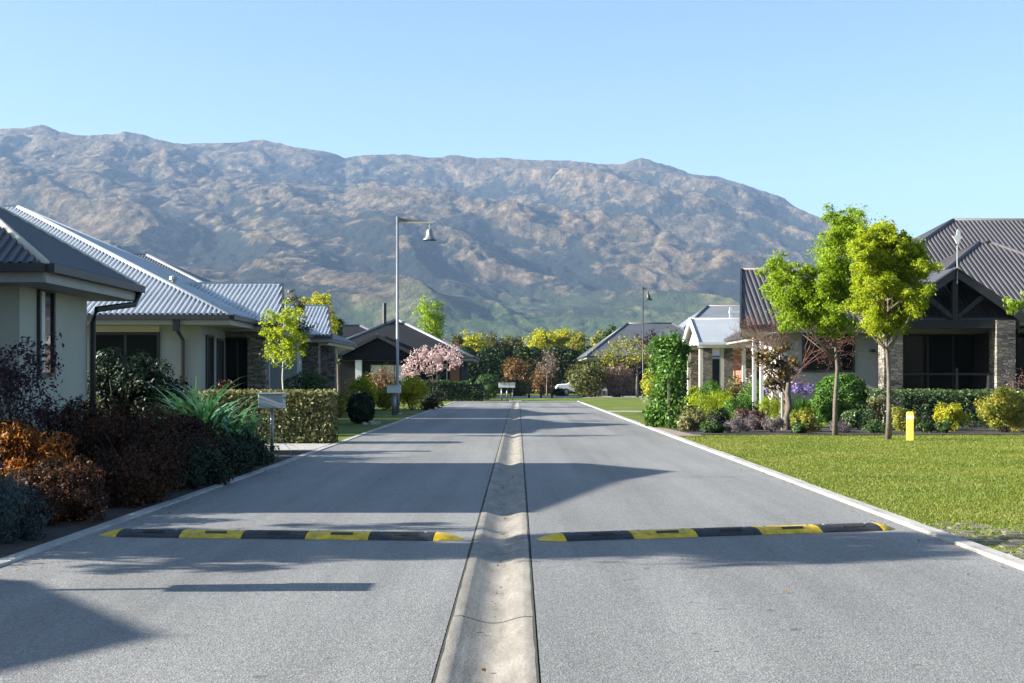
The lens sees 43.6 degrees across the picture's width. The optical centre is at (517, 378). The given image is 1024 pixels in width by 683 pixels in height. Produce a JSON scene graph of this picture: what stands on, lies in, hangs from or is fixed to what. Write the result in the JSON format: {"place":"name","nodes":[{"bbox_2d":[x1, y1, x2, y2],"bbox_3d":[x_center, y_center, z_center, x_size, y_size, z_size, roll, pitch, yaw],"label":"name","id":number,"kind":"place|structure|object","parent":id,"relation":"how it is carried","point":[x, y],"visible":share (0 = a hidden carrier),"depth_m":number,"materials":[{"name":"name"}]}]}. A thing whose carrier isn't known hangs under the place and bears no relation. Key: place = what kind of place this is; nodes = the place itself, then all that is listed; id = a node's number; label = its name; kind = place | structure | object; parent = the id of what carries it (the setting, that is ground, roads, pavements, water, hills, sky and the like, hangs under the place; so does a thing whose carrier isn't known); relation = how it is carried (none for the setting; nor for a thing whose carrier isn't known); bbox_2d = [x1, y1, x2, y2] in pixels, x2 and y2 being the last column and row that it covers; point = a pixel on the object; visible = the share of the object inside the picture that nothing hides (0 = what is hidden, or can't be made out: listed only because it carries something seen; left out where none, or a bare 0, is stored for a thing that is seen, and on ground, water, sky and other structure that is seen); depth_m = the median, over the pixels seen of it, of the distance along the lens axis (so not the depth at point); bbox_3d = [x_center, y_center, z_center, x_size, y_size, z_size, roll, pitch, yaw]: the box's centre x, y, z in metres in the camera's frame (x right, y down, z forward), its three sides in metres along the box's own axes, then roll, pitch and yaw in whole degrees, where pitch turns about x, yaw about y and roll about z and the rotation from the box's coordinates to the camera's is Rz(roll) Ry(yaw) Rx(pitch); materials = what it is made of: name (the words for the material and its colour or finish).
{"place":"outdoors","nodes":[
{"label":"outdoors","id":0,"kind":"place"},
{"bbox_2d":[0,205,144,440],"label":"house","id":1,"kind":"structure","parent":0,"point":[48,281],"depth_m":17.94,"materials":[{"name":"beige paint"}]},
{"bbox_2d":[37,289,55,376],"bbox_3d":[-6.580,-0.650,17.850,0.060,1.240,0.600,0,0,0],"label":"window","id":2,"kind":"structure","parent":1,"relation":"in","point":[46,299],"depth_m":17.86,"materials":[{"name":"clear glass"}]},
{"bbox_2d":[0,450,311,557],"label":"garden bed","id":3,"kind":"object","parent":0,"point":[62,529],"visible":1,"depth_m":12.22,"materials":[{"name":"brown soil"}]},
{"bbox_2d":[0,409,34,468],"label":"shrub","id":4,"kind":"object","parent":3,"relation":"on","point":[9,422],"visible":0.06,"depth_m":14.23,"materials":[{"name":"red plant"}]},
{"bbox_2d":[0,476,55,543],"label":"shrub","id":5,"kind":"object","parent":3,"relation":"on","point":[11,529],"visible":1,"depth_m":10.88,"materials":[{"name":"blue plant"}]},
{"bbox_2d":[0,327,78,443],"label":"plum shrub","id":6,"kind":"object","parent":3,"relation":"on","point":[7,383],"visible":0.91,"depth_m":14.63,"materials":[{"name":"purple plant"}]},
{"bbox_2d":[0,419,78,497],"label":"shrub","id":7,"kind":"object","parent":3,"relation":"on","point":[25,449],"visible":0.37,"depth_m":13.12,"materials":[{"name":"orange plant"}]},
{"bbox_2d":[8,454,112,525],"bbox_3d":[-4.466,1.071,12.343,1.098,0.714,1.174,0,0,0],"label":"shrub","id":8,"kind":"object","parent":3,"relation":"on","point":[74,499],"visible":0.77,"depth_m":12.22,"materials":[{"name":"red plant"}]},
{"bbox_2d":[19,394,126,474],"bbox_3d":[-5.968,0.813,16.999,1.653,1.232,1.455,0,0,0],"label":"shrub","id":9,"kind":"object","parent":3,"relation":"on","point":[84,414],"visible":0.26,"depth_m":16.95,"materials":[{"name":"red plant"}]},
{"bbox_2d":[87,346,169,423],"bbox_3d":[-7.303,0.409,23.587,1.812,2.038,1.753,0,0,0],"label":"shrub","id":10,"kind":"object","parent":3,"relation":"on","point":[118,381],"visible":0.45,"depth_m":23.32,"materials":[{"name":"green plant"}]},
{"bbox_2d":[62,392,195,492],"bbox_3d":[-4.725,0.791,15.612,1.473,1.274,1.745,0,0,0],"label":"shrub","id":11,"kind":"object","parent":3,"relation":"on","point":[120,433],"visible":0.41,"depth_m":15.29,"materials":[{"name":"black plant"}]},
{"bbox_2d":[86,430,190,507],"bbox_3d":[-4.241,0.994,14.257,1.056,0.864,1.606,0,0,0],"label":"shrub","id":12,"kind":"object","parent":3,"relation":"on","point":[149,467],"visible":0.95,"depth_m":13.94,"materials":[{"name":"red plant"}]},
{"bbox_2d":[126,358,191,423],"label":"shrub","id":13,"kind":"object","parent":3,"relation":"on","point":[158,378],"visible":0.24,"depth_m":23.24,"materials":[{"name":"green plant"}]},
{"bbox_2d":[153,413,241,472],"bbox_3d":[-4.671,0.945,17.957,1.519,0.965,1.706,0,0,0],"label":"shrub","id":14,"kind":"object","parent":3,"relation":"on","point":[191,428],"visible":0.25,"depth_m":17.95,"materials":[{"name":"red plant"}]},
{"bbox_2d":[165,431,237,489],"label":"shrub","id":15,"kind":"object","parent":3,"relation":"on","point":[209,468],"visible":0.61,"depth_m":16.39,"materials":[{"name":"green plant"}]},
{"bbox_2d":[134,376,302,460],"bbox_3d":[-5.409,0.661,22.010,2.973,1.499,3.388,0,0,-42],"label":"flax","id":16,"kind":"object","parent":3,"relation":"on","point":[205,409],"visible":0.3,"depth_m":21.73,"materials":[{"name":"green plant"}]},
{"bbox_2d":[210,430,270,474],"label":"shrub","id":17,"kind":"object","parent":3,"relation":"on","point":[244,450],"visible":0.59,"depth_m":18.55,"materials":[{"name":"green plant"}]},
{"bbox_2d":[210,430,279,466],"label":"shrub","id":18,"kind":"object","parent":3,"relation":"on","point":[267,460],"visible":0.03,"depth_m":20.50,"materials":[{"name":"green plant"}]},
{"bbox_2d":[190,396,300,461],"bbox_3d":[-4.779,0.835,21.677,2.221,1.149,2.491,0,0,-16],"label":"flax","id":19,"kind":"object","parent":3,"relation":"on","point":[241,426],"visible":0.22,"depth_m":21.43,"materials":[{"name":"green plant"}]},
{"bbox_2d":[257,393,286,450],"bbox_3d":[-4.670,0.831,24.295,0.510,1.137,0.350,0,0,0],"label":"mailbox","id":20,"kind":"object","parent":3,"relation":"on","point":[275,400],"visible":0.94,"depth_m":24.15,"materials":[{"name":"grey metal"}]},
{"bbox_2d":[133,254,356,412],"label":"house","id":21,"kind":"structure","parent":0,"point":[325,343],"depth_m":50.25,"materials":[{"name":"grey metal"}]},
{"bbox_2d":[0,380,576,682],"bbox_3d":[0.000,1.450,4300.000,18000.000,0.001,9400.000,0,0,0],"label":"ground","id":22,"kind":"structure","parent":0,"point":[532,394],"depth_m":10.11,"materials":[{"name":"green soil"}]},
{"bbox_2d":[1,205,310,427],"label":"house","id":23,"kind":"structure","parent":22,"relation":"on","point":[207,335],"depth_m":34.28,"materials":[{"name":"grey metal"}]},
{"bbox_2d":[96,332,159,374],"bbox_3d":[-10.020,-0.320,32.680,1.750,1.750,0.060,0,0,0],"label":"window","id":24,"kind":"structure","parent":23,"relation":"in","point":[129,342],"depth_m":32.68,"materials":[{"name":"black glass"}]},
{"bbox_2d":[205,335,213,389],"bbox_3d":[-8.080,-0.200,33.550,0.060,1.900,0.750,0,0,0],"label":"window","id":25,"kind":"structure","parent":23,"relation":"in","point":[209,339],"depth_m":33.52,"materials":[{"name":"black glass"}]},
{"bbox_2d":[216,338,224,407],"bbox_3d":[-8.080,0.100,34.750,0.060,2.400,0.750,0,0,0],"label":"window","id":26,"kind":"structure","parent":23,"relation":"in","point":[220,343],"depth_m":34.76,"materials":[{"name":"black glass"}]},
{"bbox_2d":[225,337,247,420],"bbox_3d":[-8.100,0.050,36.980,0.750,2.500,0.060,0,0,0],"label":"glass door","id":27,"kind":"structure","parent":23,"relation":"in","point":[236,348],"depth_m":36.98,"materials":[{"name":"black glass"}]},
{"bbox_2d":[0,401,455,566],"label":"kerb","id":28,"kind":"structure","parent":22,"relation":"on","point":[9,559],"depth_m":13.06,"materials":[{"name":"concrete"}]},
{"bbox_2d":[338,303,479,396],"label":"house","id":29,"kind":"structure","parent":22,"relation":"on","point":[375,347],"depth_m":93.46,"materials":[{"name":"black"}]},
{"bbox_2d":[370,364,405,384],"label":"window","id":30,"kind":"structure","parent":29,"relation":"in","point":[374,365],"depth_m":91.79,"materials":[{"name":"grey glass"}]},
{"bbox_2d":[412,296,448,340],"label":"tree","id":31,"kind":"object","parent":22,"relation":"on","point":[431,317],"visible":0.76,"depth_m":134.88,"materials":[{"name":"green plant"}]},
{"bbox_2d":[460,331,490,379],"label":"tree","id":32,"kind":"object","parent":22,"relation":"on","point":[471,341],"visible":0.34,"depth_m":159.30,"materials":[{"name":"yellow plant"}]},
{"bbox_2d":[501,356,534,394],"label":"shrub","id":33,"kind":"object","parent":22,"relation":"on","point":[514,371],"visible":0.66,"depth_m":107.52,"materials":[{"name":"orange plant"}]},
{"bbox_2d":[504,377,532,395],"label":"shrub","id":34,"kind":"object","parent":22,"relation":"on","point":[520,389],"visible":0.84,"depth_m":103.80,"materials":[{"name":"green plant"}]},
{"bbox_2d":[458,344,596,393],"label":"conifer hedge","id":35,"kind":"object","parent":22,"relation":"on","point":[493,362],"visible":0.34,"depth_m":127.95,"materials":[{"name":"green plant"}]},
{"bbox_2d":[522,327,558,364],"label":"tree","id":36,"kind":"object","parent":22,"relation":"on","point":[541,342],"visible":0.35,"depth_m":157.39,"materials":[{"name":"yellow plant"}]},
{"bbox_2d":[530,364,557,394],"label":"shrub","id":37,"kind":"object","parent":22,"relation":"on","point":[537,384],"visible":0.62,"depth_m":111.71,"materials":[{"name":"orange plant"}]},
{"bbox_2d":[535,346,559,395],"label":"bare tree","id":38,"kind":"object","parent":22,"relation":"on","point":[547,367],"visible":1,"depth_m":109.93,"materials":[{"name":"pink plant"}]},
{"bbox_2d":[549,326,576,378],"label":"tree","id":39,"kind":"object","parent":22,"relation":"on","point":[564,336],"visible":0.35,"depth_m":159.28,"materials":[{"name":"yellow plant"}]},
{"bbox_2d":[563,332,589,366],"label":"willow tree","id":40,"kind":"object","parent":22,"relation":"on","point":[577,343],"visible":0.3,"depth_m":155.31,"materials":[{"name":"yellow plant"}]},
{"bbox_2d":[577,401,1023,570],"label":"kerb","id":41,"kind":"structure","parent":22,"relation":"on","point":[1007,559],"depth_m":13.09,"materials":[{"name":"concrete"}]},
{"bbox_2d":[265,444,328,449],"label":"driveway","id":42,"kind":"structure","parent":0,"point":[301,446],"depth_m":25.90,"materials":[{"name":"concrete"}]},
{"bbox_2d":[269,441,336,443],"bbox_3d":[-9.975,1.370,27.700,12.050,0.001,1.200,0,0,0],"label":"hedge bed","id":43,"kind":"object","parent":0,"point":[285,442],"visible":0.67,"depth_m":27.19,"materials":[{"name":"brown soil"}]},
{"bbox_2d":[88,388,339,444],"bbox_3d":[-7.238,0.805,27.679,6.713,1.243,1.049,0,0,0],"label":"hedge","id":44,"kind":"object","parent":43,"relation":"on","point":[302,397],"visible":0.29,"depth_m":27.31,"materials":[{"name":"green plant"}]},
{"bbox_2d":[260,401,452,440],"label":"verge lawn","id":45,"kind":"structure","parent":0,"point":[347,428],"depth_m":43.00,"materials":[{"name":"green plant"}]},
{"bbox_2d":[258,300,308,433],"bbox_3d":[-5.641,-0.241,30.634,1.233,3.344,1.165,0,0,0],"label":"standard tree","id":46,"kind":"object","parent":45,"relation":"on","point":[286,343],"visible":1,"depth_m":30.60,"materials":[{"name":"green plant"}]},
{"bbox_2d":[284,289,317,356],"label":"tree","id":47,"kind":"object","parent":45,"relation":"on","point":[299,304],"visible":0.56,"depth_m":41.39,"materials":[{"name":"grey plant"}]},
{"bbox_2d":[281,371,326,428],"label":"shrub","id":48,"kind":"object","parent":45,"relation":"on","point":[312,382],"visible":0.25,"depth_m":35.55,"materials":[{"name":"green plant"}]},
{"bbox_2d":[299,291,343,334],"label":"tree","id":49,"kind":"object","parent":45,"relation":"on","point":[334,320],"visible":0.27,"depth_m":74.74,"materials":[{"name":"yellow plant"}]},
{"bbox_2d":[345,392,375,423],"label":"round bush","id":50,"kind":"object","parent":45,"relation":"on","point":[362,403],"visible":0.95,"depth_m":39.74,"materials":[{"name":"green plant"}]},
{"bbox_2d":[344,371,380,402],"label":"shrub","id":51,"kind":"object","parent":45,"relation":"on","point":[365,385],"visible":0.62,"depth_m":55.72,"materials":[{"name":"green plant"}]},
{"bbox_2d":[372,383,393,409],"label":"shrub","id":52,"kind":"object","parent":45,"relation":"on","point":[384,399],"visible":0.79,"depth_m":57.14,"materials":[{"name":"green plant"}]},
{"bbox_2d":[367,362,399,394],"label":"shrub","id":53,"kind":"object","parent":45,"relation":"on","point":[384,380],"visible":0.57,"depth_m":61.62,"materials":[{"name":"orange plant"}]},
{"bbox_2d":[400,375,430,409],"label":"shrub","id":54,"kind":"object","parent":45,"relation":"on","point":[411,390],"visible":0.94,"depth_m":57.85,"materials":[{"name":"green plant"}]},
{"bbox_2d":[395,216,436,414],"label":"street lamp","id":55,"kind":"object","parent":45,"relation":"on","point":[429,236],"visible":0.95,"depth_m":49.96,"materials":[{"name":"metal"}]},
{"bbox_2d":[399,341,462,392],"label":"blossom tree","id":56,"kind":"object","parent":45,"relation":"on","point":[436,363],"visible":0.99,"depth_m":62.35,"materials":[{"name":"pink plant"}]},
{"bbox_2d":[0,125,853,374],"bbox_3d":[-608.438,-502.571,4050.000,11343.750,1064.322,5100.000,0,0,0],"label":"mountain","id":57,"kind":"structure","parent":0,"point":[526,247],"depth_m":3481.46,"materials":[{"name":"brown stone"}]},
{"bbox_2d":[446,398,575,400],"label":"lawn","id":58,"kind":"structure","parent":0,"point":[536,399],"depth_m":86.79,"materials":[{"name":"green plant"}]},
{"bbox_2d":[399,379,470,399],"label":"hedge","id":59,"kind":"object","parent":58,"relation":"on","point":[438,383],"visible":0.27,"depth_m":86.29,"materials":[{"name":"green plant"}]},
{"bbox_2d":[439,383,483,400],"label":"hedge","id":60,"kind":"object","parent":58,"relation":"on","point":[452,395],"visible":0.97,"depth_m":80.28,"materials":[{"name":"green plant"}]},
{"bbox_2d":[475,373,502,399],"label":"shrub","id":61,"kind":"object","parent":58,"relation":"on","point":[486,380],"visible":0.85,"depth_m":83.72,"materials":[{"name":"green plant"}]},
{"bbox_2d":[0,401,1023,682],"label":"road","id":62,"kind":"structure","parent":0,"point":[900,603],"depth_m":8.72,"materials":[{"name":"grey asphalt"}]},
{"bbox_2d":[100,528,463,540],"bbox_3d":[-2.082,1.349,11.200,3.237,0.058,0.340,0,0,5],"label":"speed hump","id":63,"kind":"object","parent":62,"relation":"on","point":[291,534],"visible":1,"depth_m":11.09,"materials":[{"name":"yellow rubber"}]},
{"bbox_2d":[435,402,536,682],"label":"drainage channel","id":64,"kind":"object","parent":62,"relation":"on","point":[502,652],"visible":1,"depth_m":8.26,"materials":[{"name":"concrete"}]},
{"bbox_2d":[432,402,538,682],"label":"channel joint","id":65,"kind":"object","parent":64,"relation":"on","point":[535,645],"visible":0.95,"depth_m":8.16,"materials":[{"name":"grey concrete"}]},
{"bbox_2d":[537,522,895,540],"bbox_3d":[1.817,1.349,11.415,3.413,0.058,0.340,0,0,-15],"label":"speed hump","id":66,"kind":"object","parent":62,"relation":"on","point":[697,532],"visible":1,"depth_m":11.29,"materials":[{"name":"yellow rubber"}]},
{"bbox_2d":[0,0,1023,237],"label":"sky","id":67,"kind":"structure","parent":0,"point":[911,112],"materials":[{"name":"blue"}]},
{"bbox_2d":[486,396,718,397],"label":"cross road","id":68,"kind":"structure","parent":0,"point":[569,397],"depth_m":95.76,"materials":[{"name":"grey asphalt"}]},
{"bbox_2d":[577,305,739,395],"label":"house","id":69,"kind":"structure","parent":0,"point":[707,311],"depth_m":109.56,"materials":[{"name":"grey metal"}]},
{"bbox_2d":[682,318,759,409],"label":"house","id":70,"kind":"structure","parent":0,"point":[704,337],"depth_m":58.41,"materials":[{"name":"metal"}]},
{"bbox_2d":[568,394,1023,559],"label":"lawn","id":71,"kind":"structure","parent":0,"point":[621,404],"depth_m":19.50,"materials":[{"name":"green plant"}]},
{"bbox_2d":[565,356,612,396],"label":"shrub","id":72,"kind":"object","parent":71,"relation":"on","point":[583,376],"visible":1,"depth_m":96.35,"materials":[{"name":"green plant"}]},
{"bbox_2d":[601,360,638,396],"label":"shrub","id":73,"kind":"object","parent":71,"relation":"on","point":[615,388],"visible":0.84,"depth_m":97.56,"materials":[{"name":"brown plant"}]},
{"bbox_2d":[592,333,657,396],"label":"tree","id":74,"kind":"object","parent":71,"relation":"on","point":[637,358],"visible":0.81,"depth_m":96.05,"materials":[{"name":"green plant"}]},
{"bbox_2d":[685,391,719,421],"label":"shrub","id":75,"kind":"object","parent":71,"relation":"on","point":[707,404],"visible":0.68,"depth_m":39.81,"materials":[{"name":"yellow plant"}]},
{"bbox_2d":[698,379,725,412],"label":"shrub","id":76,"kind":"object","parent":71,"relation":"on","point":[713,386],"visible":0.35,"depth_m":46.80,"materials":[{"name":"green plant"}]},
{"bbox_2d":[719,375,750,407],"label":"shrub","id":77,"kind":"object","parent":71,"relation":"on","point":[737,385],"visible":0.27,"depth_m":46.79,"materials":[{"name":"green plant"}]},
{"bbox_2d":[724,393,759,418],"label":"shrub","id":78,"kind":"object","parent":71,"relation":"on","point":[730,405],"visible":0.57,"depth_m":39.30,"materials":[{"name":"green plant"}]},
{"bbox_2d":[734,378,773,409],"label":"shrub","id":79,"kind":"object","parent":71,"relation":"on","point":[748,393],"visible":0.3,"depth_m":43.34,"materials":[{"name":"green plant"}]},
{"bbox_2d":[758,396,779,420],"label":"shrub","id":80,"kind":"object","parent":71,"relation":"on","point":[765,405],"visible":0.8,"depth_m":40.91,"materials":[{"name":"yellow plant"}]},
{"bbox_2d":[763,380,815,421],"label":"iris clump","id":81,"kind":"object","parent":71,"relation":"on","point":[798,404],"visible":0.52,"depth_m":40.89,"materials":[{"name":"purple plant"}]},
{"bbox_2d":[724,306,863,412],"bbox_3d":[8.649,-0.437,39.236,4.363,3.713,5.030,0,0,0],"label":"bare tree","id":82,"kind":"object","parent":71,"relation":"on","point":[774,341],"visible":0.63,"depth_m":39.46,"materials":[{"name":"red plant"}]},
{"bbox_2d":[753,203,875,435],"bbox_3d":[7.277,-1.486,31.411,2.903,5.838,2.674,0,0,0],"label":"lawn tree","id":83,"kind":"object","parent":71,"relation":"on","point":[825,295],"visible":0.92,"depth_m":30.99,"materials":[{"name":"green plant"}]},
{"bbox_2d":[663,422,1023,433],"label":"shrub bed","id":84,"kind":"object","parent":71,"relation":"on","point":[965,430],"visible":0.2,"depth_m":33.40,"materials":[{"name":"brown soil"}]},
{"bbox_2d":[639,327,695,427],"bbox_3d":[4.214,-0.033,36.368,1.887,2.916,1.639,0,0,40],"label":"climbing shrub","id":85,"kind":"object","parent":84,"relation":"on","point":[671,365],"visible":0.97,"depth_m":36.20,"materials":[{"name":"green plant"}]},
{"bbox_2d":[675,406,710,430],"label":"shrub","id":86,"kind":"object","parent":84,"relation":"on","point":[691,420],"visible":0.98,"depth_m":33.44,"materials":[{"name":"beige plant"}]},
{"bbox_2d":[699,420,725,432],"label":"shrub","id":87,"kind":"object","parent":84,"relation":"on","point":[714,427],"visible":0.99,"depth_m":32.39,"materials":[{"name":"green plant"}]},
{"bbox_2d":[708,407,732,429],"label":"shrub","id":88,"kind":"object","parent":84,"relation":"on","point":[722,416],"visible":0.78,"depth_m":34.39,"materials":[{"name":"green plant"}]},
{"bbox_2d":[760,416,785,432],"bbox_3d":[6.551,1.161,32.673,0.672,0.530,0.514,0,0,-10],"label":"lavender mound","id":89,"kind":"object","parent":84,"relation":"on","point":[770,424],"visible":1,"depth_m":32.60,"materials":[{"name":"grey plant"}]},
{"bbox_2d":[751,341,802,429],"bbox_3d":[6.973,0.199,34.692,1.401,2.485,1.102,0,0,0],"label":"copper tree","id":90,"kind":"object","parent":84,"relation":"on","point":[782,374],"visible":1,"depth_m":34.62,"materials":[{"name":"brown plant"}]},
{"bbox_2d":[789,407,822,431],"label":"shrub","id":91,"kind":"object","parent":84,"relation":"on","point":[805,416],"visible":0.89,"depth_m":33.25,"materials":[{"name":"yellow plant"}]},
{"bbox_2d":[810,373,870,425],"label":"round bush","id":92,"kind":"object","parent":84,"relation":"on","point":[851,396],"visible":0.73,"depth_m":37.03,"materials":[{"name":"green plant"}]},
{"bbox_2d":[840,400,874,429],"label":"shrub","id":93,"kind":"object","parent":84,"relation":"on","point":[862,420],"visible":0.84,"depth_m":34.45,"materials":[{"name":"green plant"}]},
{"bbox_2d":[865,397,885,424],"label":"shrub","id":94,"kind":"object","parent":84,"relation":"on","point":[876,403],"visible":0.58,"depth_m":35.72,"materials":[{"name":"green plant"}]},
{"bbox_2d":[891,406,920,430],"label":"shrub","id":95,"kind":"object","parent":84,"relation":"on","point":[899,420],"visible":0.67,"depth_m":33.68,"materials":[{"name":"yellow plant"}]},
{"bbox_2d":[864,388,1023,427],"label":"hedge","id":96,"kind":"object","parent":84,"relation":"on","point":[942,394],"visible":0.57,"depth_m":36.13,"materials":[{"name":"green plant"}]},
{"bbox_2d":[932,402,971,430],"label":"shrub","id":97,"kind":"object","parent":84,"relation":"on","point":[946,413],"visible":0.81,"depth_m":33.69,"materials":[{"name":"yellow plant"}]},
{"bbox_2d":[973,385,1023,432],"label":"shrub","id":98,"kind":"object","parent":84,"relation":"on","point":[1000,403],"visible":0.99,"depth_m":32.69,"materials":[{"name":"yellow plant"}]},
{"bbox_2d":[724,218,1023,422],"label":"house","id":99,"kind":"structure","parent":71,"relation":"on","point":[967,331],"depth_m":42.70,"materials":[{"name":"grey metal"}]},
{"bbox_2d":[802,333,854,371],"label":"window","id":100,"kind":"structure","parent":99,"relation":"in","point":[812,367],"depth_m":42.68,"materials":[{"name":"black glass"}]},
{"bbox_2d":[903,334,973,418],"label":"glazed door","id":101,"kind":"structure","parent":99,"relation":"in","point":[922,353],"depth_m":43.49,"materials":[{"name":"black glass"}]},
{"bbox_2d":[1018,338,1023,397],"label":"window","id":102,"kind":"structure","parent":99,"relation":"in","point":[1020,340],"depth_m":43.49,"materials":[{"name":"black glass"}]},
{"bbox_2d":[835,215,944,439],"bbox_3d":[8.535,-1.173,29.396,2.306,5.219,2.315,0,0,0],"label":"lawn tree","id":103,"kind":"object","parent":71,"relation":"on","point":[883,255],"visible":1,"depth_m":29.02,"materials":[{"name":"green plant"}]},
{"bbox_2d":[933,522,1023,559],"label":"paving","id":104,"kind":"structure","parent":0,"point":[991,540],"depth_m":11.25,"materials":[{"name":"grey concrete"}]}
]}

